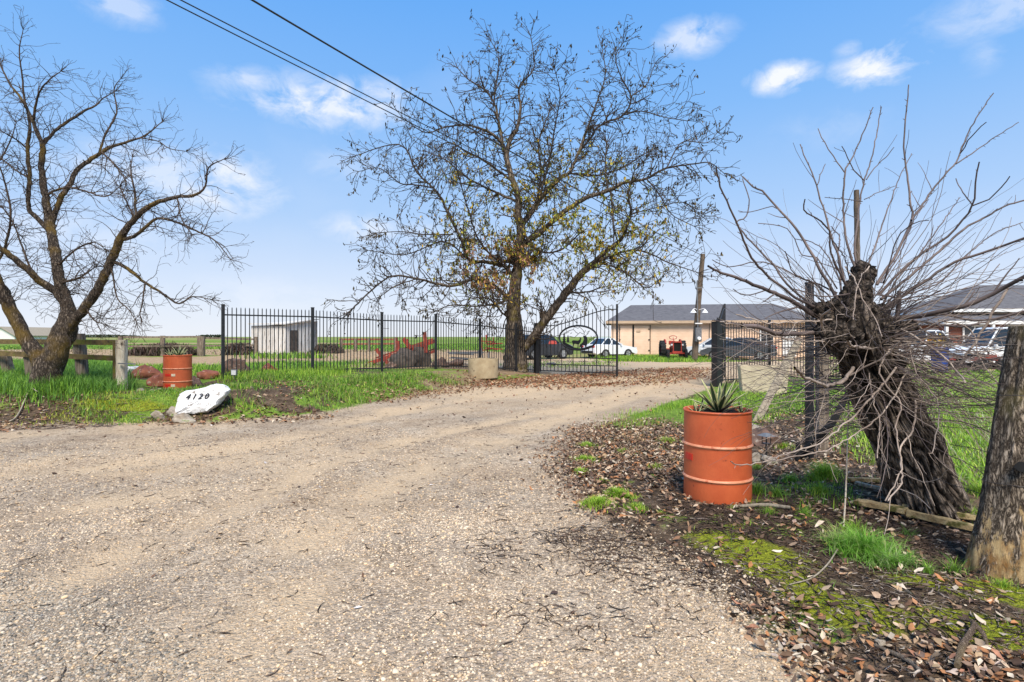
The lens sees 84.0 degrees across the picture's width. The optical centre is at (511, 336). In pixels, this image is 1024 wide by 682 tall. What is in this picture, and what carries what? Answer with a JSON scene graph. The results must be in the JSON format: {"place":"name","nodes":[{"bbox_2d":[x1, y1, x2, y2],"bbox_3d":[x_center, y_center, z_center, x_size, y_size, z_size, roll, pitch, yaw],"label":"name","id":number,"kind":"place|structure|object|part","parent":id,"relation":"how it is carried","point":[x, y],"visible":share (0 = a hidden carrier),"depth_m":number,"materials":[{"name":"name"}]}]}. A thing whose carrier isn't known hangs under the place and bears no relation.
{"place":"outdoors","nodes":[
{"label":"outdoors","id":0,"kind":"place"},
{"bbox_2d":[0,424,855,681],"bbox_3d":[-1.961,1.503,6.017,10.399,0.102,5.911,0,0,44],"label":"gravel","id":1,"kind":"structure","parent":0,"point":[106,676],"depth_m":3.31,"materials":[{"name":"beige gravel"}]},
{"bbox_2d":[0,358,994,681],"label":"driveway","id":2,"kind":"structure","parent":0,"point":[554,408],"depth_m":4.26,"materials":[{"name":"beige gravel"}]},
{"bbox_2d":[447,348,494,359],"bbox_3d":[-2.455,1.069,34.084,2.815,0.885,0.630,0,0,-5],"label":"scrap pile","id":3,"kind":"object","parent":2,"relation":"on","point":[466,353],"visible":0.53,"depth_m":33.97,"materials":[{"name":"grey metal"}]},
{"bbox_2d":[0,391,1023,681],"bbox_3d":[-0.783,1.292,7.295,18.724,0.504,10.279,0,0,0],"label":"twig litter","id":4,"kind":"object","parent":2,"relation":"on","point":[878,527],"visible":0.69,"depth_m":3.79,"materials":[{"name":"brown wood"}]},
{"bbox_2d":[899,330,958,359],"bbox_3d":[22.139,0.563,31.000,5.480,1.850,2.230,0,0,-7],"label":"pickup truck","id":5,"kind":"object","parent":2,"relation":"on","point":[931,331],"visible":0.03,"depth_m":30.31,"materials":[{"name":"white paint"}]},
{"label":"windows","id":6,"kind":"part","parent":5,"relation":"part of","materials":[{"name":"black glass"}]},
{"bbox_2d":[948,327,1007,366],"bbox_3d":[23.407,0.535,27.000,5.280,1.950,2.230,0,0,3],"label":"parked car","id":7,"kind":"object","parent":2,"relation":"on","point":[1003,332],"visible":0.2,"depth_m":26.32,"materials":[{"name":"white paint"}]},
{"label":"windows","id":8,"kind":"part","parent":7,"relation":"part of","materials":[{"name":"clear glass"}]},
{"bbox_2d":[0,337,1023,681],"bbox_3d":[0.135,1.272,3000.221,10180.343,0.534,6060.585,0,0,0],"label":"ground","id":9,"kind":"structure","parent":0,"point":[764,549],"depth_m":4.42,"materials":[{"name":"green plant"}]},
{"bbox_2d":[1,388,37,422],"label":"dead branch","id":10,"kind":"object","parent":9,"relation":"on","point":[15,417],"visible":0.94,"depth_m":10.00,"materials":[{"name":"grey wood"}]},
{"bbox_2d":[0,327,50,338],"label":"farm building","id":11,"kind":"structure","parent":9,"relation":"on","point":[8,332],"depth_m":125.48,"materials":[{"name":"white metal"}]},
{"bbox_2d":[0,334,115,375],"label":"wooden fence","id":12,"kind":"object","parent":9,"relation":"on","point":[80,360],"visible":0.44,"depth_m":12.54,"materials":[{"name":"grey wood"}]},
{"bbox_2d":[0,5,253,385],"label":"bare tree","id":13,"kind":"object","parent":9,"relation":"on","point":[52,355],"visible":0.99,"depth_m":11.27,"materials":[{"name":"brown plant"}]},
{"bbox_2d":[128,366,137,372],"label":"rock","id":14,"kind":"object","parent":9,"relation":"on","point":[130,368],"visible":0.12,"depth_m":15.01,"materials":[{"name":"white stone"}]},
{"bbox_2d":[131,364,160,377],"bbox_3d":[-9.376,0.884,14.604,0.666,0.354,0.507,0,0,-41],"label":"rock","id":15,"kind":"object","parent":9,"relation":"on","point":[145,371],"visible":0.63,"depth_m":14.47,"materials":[{"name":"stone"}]},
{"bbox_2d":[86,334,220,337],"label":"distant treeline","id":16,"kind":"object","parent":9,"relation":"on","point":[116,336],"visible":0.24,"depth_m":697.41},
{"bbox_2d":[146,373,162,385],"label":"rock","id":17,"kind":"object","parent":9,"relation":"on","point":[156,380],"visible":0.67,"depth_m":13.46,"materials":[{"name":"red stone"}]},
{"bbox_2d":[150,410,164,418],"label":"rock","id":18,"kind":"object","parent":9,"relation":"on","point":[155,414],"visible":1,"depth_m":10.09,"materials":[{"name":"grey stone"}]},
{"bbox_2d":[128,340,196,355],"bbox_3d":[-19.565,0.717,31.927,3.791,1.087,2.872,0,0,0],"label":"dry bush","id":19,"kind":"object","parent":9,"relation":"on","point":[145,351],"visible":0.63,"depth_m":31.34,"materials":[{"name":"brown plant"}]},
{"bbox_2d":[166,406,176,415],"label":"rock","id":20,"kind":"object","parent":9,"relation":"on","point":[170,411],"visible":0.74,"depth_m":10.18,"materials":[{"name":"grey stone"}]},
{"bbox_2d":[162,354,192,388],"bbox_3d":[-7.639,0.855,13.000,0.604,0.882,0.604,0,0,0],"label":"steel drum","id":21,"kind":"object","parent":9,"relation":"on","point":[177,370],"visible":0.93,"depth_m":12.76,"materials":[{"name":"orange paint"}]},
{"bbox_2d":[165,346,187,354],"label":"agave plant","id":22,"kind":"object","parent":21,"relation":"on","point":[179,352],"visible":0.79,"depth_m":12.97,"materials":[{"name":"green plant"}]},
{"bbox_2d":[172,412,195,422],"bbox_3d":[-5.771,1.416,10.011,0.362,0.177,0.302,0,0,-38],"label":"rock","id":23,"kind":"object","parent":9,"relation":"on","point":[183,417],"visible":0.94,"depth_m":9.94,"materials":[{"name":"grey stone"}]},
{"bbox_2d":[118,336,257,355],"bbox_3d":[-17.575,0.542,31.152,6.771,1.201,1.233,0,0,-26],"label":"wooden fence","id":24,"kind":"object","parent":9,"relation":"on","point":[200,345],"visible":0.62,"depth_m":30.89,"materials":[{"name":"brown wood"}]},
{"bbox_2d":[192,376,201,384],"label":"rock","id":25,"kind":"object","parent":9,"relation":"on","point":[196,380],"visible":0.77,"depth_m":13.86,"materials":[{"name":"stone"}]},
{"bbox_2d":[175,384,230,413],"bbox_3d":[-5.651,1.138,10.494,0.891,0.527,0.578,0,0,-3],"label":"number stone","id":26,"kind":"object","parent":9,"relation":"on","point":[205,399],"visible":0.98,"depth_m":10.30,"materials":[{"name":"white stone"}]},
{"bbox_2d":[196,370,220,379],"bbox_3d":[-7.779,0.967,14.608,0.501,0.248,0.455,0,0,28],"label":"rock","id":27,"kind":"object","parent":9,"relation":"on","point":[205,374],"visible":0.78,"depth_m":14.47,"materials":[{"name":"stone"}]},
{"bbox_2d":[231,369,236,378],"bbox_3d":[-6.934,0.951,14.195,0.140,0.265,0.069,0,0,0],"label":"flood light","id":28,"kind":"object","parent":9,"relation":"on","point":[234,372],"visible":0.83,"depth_m":14.16,"materials":[{"name":"white plastic"}]},
{"bbox_2d":[214,342,259,355],"bbox_3d":[-15.809,0.758,32.898,1.691,1.029,3.056,0,0,0],"label":"dry bush","id":29,"kind":"object","parent":9,"relation":"on","point":[238,349],"visible":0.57,"depth_m":32.42,"materials":[{"name":"plant"}]},
{"bbox_2d":[225,358,250,375],"bbox_3d":[-7.498,0.839,15.605,0.623,0.514,0.740,0,0,45],"label":"rock","id":30,"kind":"object","parent":9,"relation":"on","point":[238,364],"visible":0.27,"depth_m":15.49,"materials":[{"name":"stone"}]},
{"bbox_2d":[261,363,276,370],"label":"rock","id":31,"kind":"object","parent":9,"relation":"on","point":[268,366],"visible":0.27,"depth_m":16.08,"materials":[{"name":"stone"}]},
{"bbox_2d":[248,319,318,353],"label":"shed","id":32,"kind":"structure","parent":9,"relation":"on","point":[294,335],"depth_m":34.87,"materials":[{"name":"white metal"}]},
{"bbox_2d":[291,330,296,351],"bbox_3d":[-13.443,0.270,35.104,0.050,1.350,0.700,0,0,19],"label":"doorway","id":33,"kind":"structure","parent":32,"relation":"in","point":[293,332],"depth_m":35.10,"materials":[{"name":"white metal"}]},
{"bbox_2d":[309,343,343,353],"bbox_3d":[-11.651,0.807,35.944,1.953,0.893,2.659,0,0,0],"label":"dry bush","id":34,"kind":"object","parent":9,"relation":"on","point":[328,348],"visible":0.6,"depth_m":35.54,"materials":[{"name":"plant"}]},
{"bbox_2d":[339,337,397,351],"bbox_3d":[-10.096,0.587,40.000,4.101,1.100,0.255,0,0,0],"label":"wooden fence","id":35,"kind":"object","parent":9,"relation":"on","point":[355,344],"visible":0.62,"depth_m":39.98,"materials":[{"name":"brown wood"}]},
{"bbox_2d":[221,304,533,378],"bbox_3d":[-3.321,0.343,18.722,11.771,2.374,0.355,0,0,-45],"label":"iron fence","id":36,"kind":"object","parent":9,"relation":"on","point":[381,320],"visible":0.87,"depth_m":17.75,"materials":[{"name":"black metal"}]},
{"bbox_2d":[386,362,396,366],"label":"rock","id":37,"kind":"object","parent":9,"relation":"on","point":[390,364],"visible":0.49,"depth_m":20.32,"materials":[{"name":"stone"}]},
{"bbox_2d":[368,333,432,364],"bbox_3d":[-4.150,0.533,21.593,2.590,1.437,0.485,0,0,0],"label":"farm implement","id":38,"kind":"object","parent":9,"relation":"on","point":[385,358],"visible":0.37,"depth_m":21.39,"materials":[{"name":"red metal"}]},
{"bbox_2d":[389,348,420,366],"bbox_3d":[-3.987,0.783,21.068,1.247,0.763,1.001,0,0,0],"label":"rock","id":39,"kind":"object","parent":9,"relation":"on","point":[394,358],"visible":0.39,"depth_m":20.80,"materials":[{"name":"grey stone"}]},
{"bbox_2d":[413,344,431,365],"bbox_3d":[-3.445,0.718,21.625,0.807,0.872,0.575,0,0,0],"label":"rock","id":40,"kind":"object","parent":9,"relation":"on","point":[416,349],"visible":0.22,"depth_m":21.43,"materials":[{"name":"grey stone"}]},
{"bbox_2d":[432,357,447,367],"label":"rock","id":41,"kind":"object","parent":9,"relation":"on","point":[441,361],"visible":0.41,"depth_m":20.77,"materials":[{"name":"brown stone"}]},
{"bbox_2d":[447,359,462,365],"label":"rock","id":42,"kind":"object","parent":9,"relation":"on","point":[460,362],"visible":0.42,"depth_m":22.19,"materials":[{"name":"stone"}]},
{"bbox_2d":[468,358,497,378],"bbox_3d":[-0.992,1.077,19.600,1.040,0.660,1.040,0,0,-6],"label":"concrete planter","id":43,"kind":"object","parent":9,"relation":"on","point":[482,368],"visible":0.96,"depth_m":19.15,"materials":[{"name":"concrete"}]},
{"bbox_2d":[481,334,502,351],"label":"scrap pile","id":44,"kind":"object","parent":9,"relation":"on","point":[487,344],"visible":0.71,"depth_m":41.97,"materials":[{"name":"red metal"}]},
{"bbox_2d":[0,366,1023,681],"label":"fallen leaves","id":45,"kind":"object","parent":9,"relation":"on","point":[806,644],"visible":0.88,"depth_m":5.29,"materials":[{"name":"brown plant"}]},
{"bbox_2d":[874,644,936,681],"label":"bark stick","id":46,"kind":"object","parent":45,"relation":"on","point":[910,662],"visible":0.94,"depth_m":2.55,"materials":[{"name":"brown wood"}]},
{"bbox_2d":[954,617,975,668],"bbox_3d":[2.091,1.399,2.619,0.070,0.067,0.468,0,0,40],"label":"forked branch","id":47,"kind":"object","parent":45,"relation":"on","point":[965,640],"visible":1,"depth_m":2.59,"materials":[{"name":"brown plant"}]},
{"bbox_2d":[975,622,988,644],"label":"broken branch","id":48,"kind":"object","parent":47,"relation":"on","point":[979,629],"visible":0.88,"depth_m":2.67,"materials":[{"name":"brown plant"}]},
{"bbox_2d":[0,343,1023,648],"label":"grass","id":49,"kind":"structure","parent":9,"relation":"on","point":[94,381],"depth_m":11.70,"materials":[{"name":"green plant"}]},
{"bbox_2d":[112,340,127,387],"bbox_3d":[-8.284,0.648,12.022,0.214,1.162,0.554,0,0,-44],"label":"fence post","id":50,"kind":"object","parent":49,"relation":"on","point":[120,371],"visible":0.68,"depth_m":11.84,"materials":[{"name":"white wood"}]},
{"bbox_2d":[322,9,742,371],"bbox_3d":[0.306,-6.046,22.607,16.772,15.153,8.736,0,0,0],"label":"broadleaf tree","id":51,"kind":"object","parent":9,"relation":"on","point":[520,258],"visible":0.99,"depth_m":22.22,"materials":[{"name":"brown plant"}]},
{"bbox_2d":[534,323,539,373],"bbox_3d":[1.002,0.555,22.610,0.220,2.204,0.180,0,0,-29],"label":"gate post","id":52,"kind":"object","parent":9,"relation":"on","point":[536,358],"visible":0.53,"depth_m":22.53,"materials":[{"name":"black metal"}]},
{"bbox_2d":[540,304,617,376],"bbox_3d":[2.495,0.140,21.742,3.266,2.680,0.072,0,0,32],"label":"gate leaf","id":53,"kind":"object","parent":52,"relation":"attached to","point":[570,347],"visible":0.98,"depth_m":21.56,"materials":[{"name":"black metal"}]},
{"bbox_2d":[525,335,573,359],"bbox_3d":[1.923,0.680,38.000,4.380,1.620,2.030,0,0,-36],"label":"parked car","id":54,"kind":"object","parent":9,"relation":"on","point":[547,350],"visible":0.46,"depth_m":37.41,"materials":[{"name":"paint"}]},
{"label":"windows","id":55,"kind":"part","parent":54,"relation":"part of","materials":[{"name":"black glass"}]},
{"bbox_2d":[580,337,637,357],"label":"parked car","id":56,"kind":"object","parent":9,"relation":"on","point":[625,350],"visible":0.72,"depth_m":40.75,"materials":[{"name":"white paint"}]},
{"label":"windows","id":57,"kind":"part","parent":56,"relation":"part of","materials":[{"name":"black glass"}]},
{"bbox_2d":[659,335,687,358],"bbox_3d":[10.739,0.722,37.664,1.695,1.626,2.761,0,0,7],"label":"tractor","id":58,"kind":"object","parent":9,"relation":"on","point":[679,347],"visible":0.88,"depth_m":37.71,"materials":[{"name":"metal"}]},
{"bbox_2d":[690,254,707,361],"bbox_3d":[11.259,-1.724,34.472,1.102,6.694,0.924,0,0,0],"label":"utility pole","id":59,"kind":"object","parent":9,"relation":"on","point":[697,331],"visible":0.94,"depth_m":34.46,"materials":[{"name":"brown wood"}]},
{"bbox_2d":[166,0,699,261],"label":"power line","id":60,"kind":"object","parent":59,"relation":"attached to","point":[364,99],"visible":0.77,"depth_m":11.38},
{"bbox_2d":[180,0,699,258],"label":"power line","id":61,"kind":"object","parent":59,"relation":"attached to","point":[365,94],"visible":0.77,"depth_m":11.42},
{"bbox_2d":[251,0,702,255],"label":"power line","id":62,"kind":"object","parent":59,"relation":"attached to","point":[288,21],"visible":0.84,"depth_m":12.73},
{"bbox_2d":[606,304,815,357],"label":"barn","id":63,"kind":"structure","parent":9,"relation":"on","point":[641,330],"depth_m":42.97,"materials":[{"name":"beige"}]},
{"bbox_2d":[619,326,631,346],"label":"door","id":64,"kind":"structure","parent":63,"relation":"in","point":[625,331],"depth_m":43.23,"materials":[{"name":"white"}]},
{"bbox_2d":[634,326,649,354],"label":"door","id":65,"kind":"structure","parent":63,"relation":"in","point":[641,339],"depth_m":43.02,"materials":[{"name":"white metal"}]},
{"bbox_2d":[760,331,771,342],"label":"window","id":66,"kind":"structure","parent":63,"relation":"in","point":[766,336],"depth_m":41.50,"materials":[{"name":"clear glass"}]},
{"bbox_2d":[783,329,795,355],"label":"side door","id":67,"kind":"structure","parent":63,"relation":"in","point":[784,352],"depth_m":41.25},
{"bbox_2d":[687,337,739,358],"bbox_3d":[14.277,0.774,40.300,4.680,1.450,2.060,0,0,14],"label":"parked car","id":68,"kind":"object","parent":9,"relation":"on","point":[701,345],"visible":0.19,"depth_m":39.72,"materials":[{"name":"silver metal"}]},
{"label":"windows","id":69,"kind":"part","parent":68,"relation":"part of","materials":[{"name":"black glass"}]},
{"bbox_2d":[711,321,721,386],"bbox_3d":[6.136,0.616,17.010,0.280,2.144,0.240,0,0,-29],"label":"gate post","id":70,"kind":"object","parent":9,"relation":"on","point":[716,327],"visible":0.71,"depth_m":16.92,"materials":[{"name":"black metal"}]},
{"bbox_2d":[716,304,725,376],"bbox_3d":[6.960,0.140,18.934,0.072,2.680,3.922,0,0,24],"label":"gate leaf","id":71,"kind":"object","parent":70,"relation":"attached to","point":[722,316],"visible":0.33,"depth_m":19.98,"materials":[{"name":"black metal"}]},
{"bbox_2d":[682,405,753,503],"bbox_3d":[1.847,1.089,5.120,0.604,0.882,0.604,0,0,0],"label":"steel drum","id":72,"kind":"object","parent":9,"relation":"on","point":[710,476],"visible":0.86,"depth_m":4.87,"materials":[{"name":"orange paint"}]},
{"bbox_2d":[687,379,749,412],"bbox_3d":[1.841,0.524,5.112,0.492,0.312,0.489,0,0,-38],"label":"agave plant","id":73,"kind":"object","parent":72,"relation":"on","point":[721,404],"visible":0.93,"depth_m":5.04,"materials":[{"name":"green plant"}]},
{"bbox_2d":[699,338,777,359],"bbox_3d":[14.782,0.777,37.200,4.680,1.450,2.060,0,0,26],"label":"parked car","id":74,"kind":"object","parent":9,"relation":"on","point":[706,351],"visible":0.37,"depth_m":36.36,"materials":[{"name":"grey paint"}]},
{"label":"windows","id":75,"kind":"part","parent":74,"relation":"part of","materials":[{"name":"black glass"}]},
{"bbox_2d":[752,452,760,461],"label":"rock","id":76,"kind":"object","parent":9,"relation":"on","point":[756,458],"visible":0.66,"depth_m":6.58,"materials":[{"name":"grey stone"}]},
{"bbox_2d":[734,503,789,508],"bbox_3d":[2.068,1.407,4.727,0.450,0.036,0.103,0,0,5],"label":"fallen stick","id":77,"kind":"object","parent":9,"relation":"on","point":[765,505],"visible":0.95,"depth_m":4.72,"materials":[{"name":"grey wood"}]},
{"bbox_2d":[737,365,789,393],"bbox_3d":[6.431,1.106,14.600,1.158,0.740,0.599,0,0,14],"label":"concrete planter","id":78,"kind":"object","parent":9,"relation":"on","point":[748,379],"visible":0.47,"depth_m":14.37,"materials":[{"name":"concrete"}]},
{"bbox_2d":[752,427,781,446],"bbox_3d":[3.293,1.334,7.596,0.512,0.229,0.363,0,0,0],"label":"rock","id":79,"kind":"object","parent":9,"relation":"on","point":[756,437],"visible":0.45,"depth_m":7.48,"materials":[{"name":"stone"}]},
{"bbox_2d":[758,433,775,454],"bbox_3d":[3.018,1.310,6.750,0.150,0.330,0.150,0,0,-17],"label":"path light","id":80,"kind":"object","parent":9,"relation":"on","point":[766,435],"visible":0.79,"depth_m":6.73,"materials":[{"name":"black metal"}]},
{"bbox_2d":[761,455,777,463],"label":"rock","id":81,"kind":"object","parent":9,"relation":"on","point":[766,457],"visible":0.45,"depth_m":6.46,"materials":[{"name":"grey stone"}]},
{"bbox_2d":[752,338,802,420],"bbox_3d":[4.632,0.747,9.900,1.311,1.534,0.076,0,0,-30],"label":"leaning board","id":82,"kind":"object","parent":9,"relation":"on","point":[771,392],"visible":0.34,"depth_m":9.84,"materials":[{"name":"grey wood"}]},
{"bbox_2d":[718,319,840,381],"bbox_3d":[9.252,0.480,18.504,6.569,2.040,0.539,0,0,-20],"label":"iron fence","id":83,"kind":"object","parent":9,"relation":"on","point":[769,349],"visible":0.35,"depth_m":17.88,"materials":[{"name":"black metal"}]},
{"bbox_2d":[549,436,1023,591],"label":"grass tufts","id":84,"kind":"object","parent":9,"relation":"on","point":[862,545],"visible":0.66,"depth_m":3.90,"materials":[{"name":"green plant"}]},
{"bbox_2d":[794,442,800,461],"bbox_3d":[3.308,1.346,6.597,0.071,0.242,0.066,0,0,0],"label":"charred stub","id":85,"kind":"object","parent":9,"relation":"on","point":[796,459],"visible":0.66,"depth_m":6.58,"materials":[{"name":"black wood"}]},
{"bbox_2d":[804,282,813,458],"bbox_3d":[3.530,0.433,6.750,0.076,2.160,0.076,0,0,-17],"label":"steel post","id":86,"kind":"object","parent":9,"relation":"on","point":[808,420],"visible":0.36,"depth_m":6.72,"materials":[{"name":"metal"}]},
{"bbox_2d":[814,363,989,495],"bbox_3d":[3.270,0.653,5.150,0.024,0.875,3.251,0,0,10],"label":"wire fence","id":87,"kind":"object","parent":86,"relation":"attached to","point":[956,445],"visible":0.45,"depth_m":4.04,"materials":[{"name":"metal"}]},
{"bbox_2d":[789,549,837,584],"bbox_3d":[1.883,1.411,3.476,0.603,0.081,0.072,0,0,-36],"label":"long twig","id":88,"kind":"object","parent":9,"relation":"on","point":[823,568],"visible":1,"depth_m":3.41,"materials":[{"name":"grey wood"}]},
{"bbox_2d":[794,392,847,458],"bbox_3d":[3.551,1.051,6.536,0.578,0.851,0.293,0,0,32],"label":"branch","id":89,"kind":"object","parent":9,"relation":"on","point":[822,435],"visible":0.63,"depth_m":6.43,"materials":[{"name":"wood"}]},
{"bbox_2d":[815,342,828,450],"bbox_3d":[3.925,0.748,7.200,0.135,1.476,0.100,0,0,0],"label":"wooden post","id":90,"kind":"object","parent":9,"relation":"on","point":[824,447],"visible":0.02,"depth_m":7.15,"materials":[{"name":"grey wood"}]},
{"bbox_2d":[843,396,848,525],"bbox_3d":[2.614,0.947,4.459,0.024,0.943,0.599,0,0,34],"label":"thin stake","id":91,"kind":"object","parent":9,"relation":"on","point":[846,472],"visible":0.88,"depth_m":4.63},
{"bbox_2d":[681,85,1023,534],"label":"pollard tree","id":92,"kind":"object","parent":9,"relation":"on","point":[857,332],"visible":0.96,"depth_m":4.29,"materials":[{"name":"brown plant"}]},
{"bbox_2d":[854,190,859,417],"bbox_3d":[5.784,-0.449,9.499,0.145,4.000,0.109,0,0,0],"label":"dead pole","id":93,"kind":"object","parent":9,"relation":"on","point":[856,196],"visible":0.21,"depth_m":9.47,"materials":[{"name":"brown wood"}]},
{"bbox_2d":[847,477,880,482],"bbox_3d":[3.259,1.311,5.217,0.318,0.068,0.056,0,0,38],"label":"plank","id":94,"kind":"object","parent":9,"relation":"on","point":[866,479],"visible":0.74,"depth_m":5.22,"materials":[{"name":"wood"}]},
{"bbox_2d":[854,481,881,490],"bbox_3d":[3.182,1.327,5.053,0.045,0.039,0.288,0,0,-19],"label":"plank","id":95,"kind":"object","parent":9,"relation":"on","point":[868,485],"visible":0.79,"depth_m":5.06,"materials":[{"name":"grey wood"}]},
{"bbox_2d":[874,638,885,645],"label":"pebble","id":96,"kind":"object","parent":9,"relation":"on","point":[879,642],"visible":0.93,"depth_m":2.70,"materials":[{"name":"beige stone"}]},
{"bbox_2d":[854,498,908,513],"bbox_3d":[2.924,1.343,4.514,0.106,0.043,0.356,0,0,-40],"label":"plank","id":97,"kind":"object","parent":9,"relation":"on","point":[881,505],"visible":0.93,"depth_m":4.49,"materials":[{"name":"brown wood"}]},
{"bbox_2d":[831,356,938,439],"bbox_3d":[5.399,0.840,8.250,3.553,1.080,0.003,0,0,-32],"label":"fence","id":98,"kind":"object","parent":9,"relation":"on","point":[853,410],"visible":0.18,"depth_m":7.78,"materials":[{"name":"metal"}]},
{"bbox_2d":[918,332,956,352],"bbox_3d":[18.080,0.654,24.220,1.348,1.707,1.338,0,0,-44],"label":"shrub","id":99,"kind":"object","parent":9,"relation":"on","point":[935,340],"visible":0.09,"depth_m":24.15,"materials":[{"name":"plant"}]},
{"bbox_2d":[902,504,976,519],"bbox_3d":[3.285,1.344,4.370,0.491,0.062,0.066,0,0,31],"label":"plank","id":100,"kind":"object","parent":9,"relation":"on","point":[968,516],"visible":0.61,"depth_m":4.27,"materials":[{"name":"brown wood"}]},
{"bbox_2d":[906,509,973,530],"bbox_3d":[3.167,1.355,4.203,0.419,0.067,0.062,0,0,43],"label":"plank","id":101,"kind":"object","parent":9,"relation":"on","point":[941,520],"visible":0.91,"depth_m":4.19,"materials":[{"name":"brown wood"}]},
{"bbox_2d":[930,347,950,371],"bbox_3d":[17.663,0.944,23.500,0.540,1.010,0.600,0,0,-17],"label":"wheelie bin","id":102,"kind":"object","parent":9,"relation":"on","point":[941,356],"visible":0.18,"depth_m":23.31,"materials":[{"name":"blue plastic"}]},
{"bbox_2d":[950,349,1001,371],"bbox_3d":[20.160,1.013,24.500,2.052,0.997,1.100,0,0,-14],"label":"quad bike","id":103,"kind":"object","parent":9,"relation":"on","point":[970,365],"visible":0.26,"depth_m":24.25,"materials":[{"name":"rubber"}]},
{"bbox_2d":[964,326,1023,583],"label":"rotten post","id":104,"kind":"object","parent":9,"relation":"on","point":[995,548],"visible":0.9,"depth_m":3.39,"materials":[{"name":"wood"}]},
{"bbox_2d":[0,0,1023,336],"label":"sky","id":105,"kind":"structure","parent":0,"point":[785,71],"materials":[{"name":"blue"}]},
{"bbox_2d":[891,285,1023,342],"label":"house","id":106,"kind":"structure","parent":0,"point":[1012,299],"depth_m":38.38,"materials":[{"name":"grey brick"}]},
{"bbox_2d":[962,325,983,335],"bbox_3d":[29.570,-0.050,36.399,1.500,1.400,0.130,0,0,1],"label":"window","id":107,"kind":"structure","parent":106,"relation":"in","point":[965,331],"depth_m":36.39,"materials":[{"name":"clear glass"}]}
]}

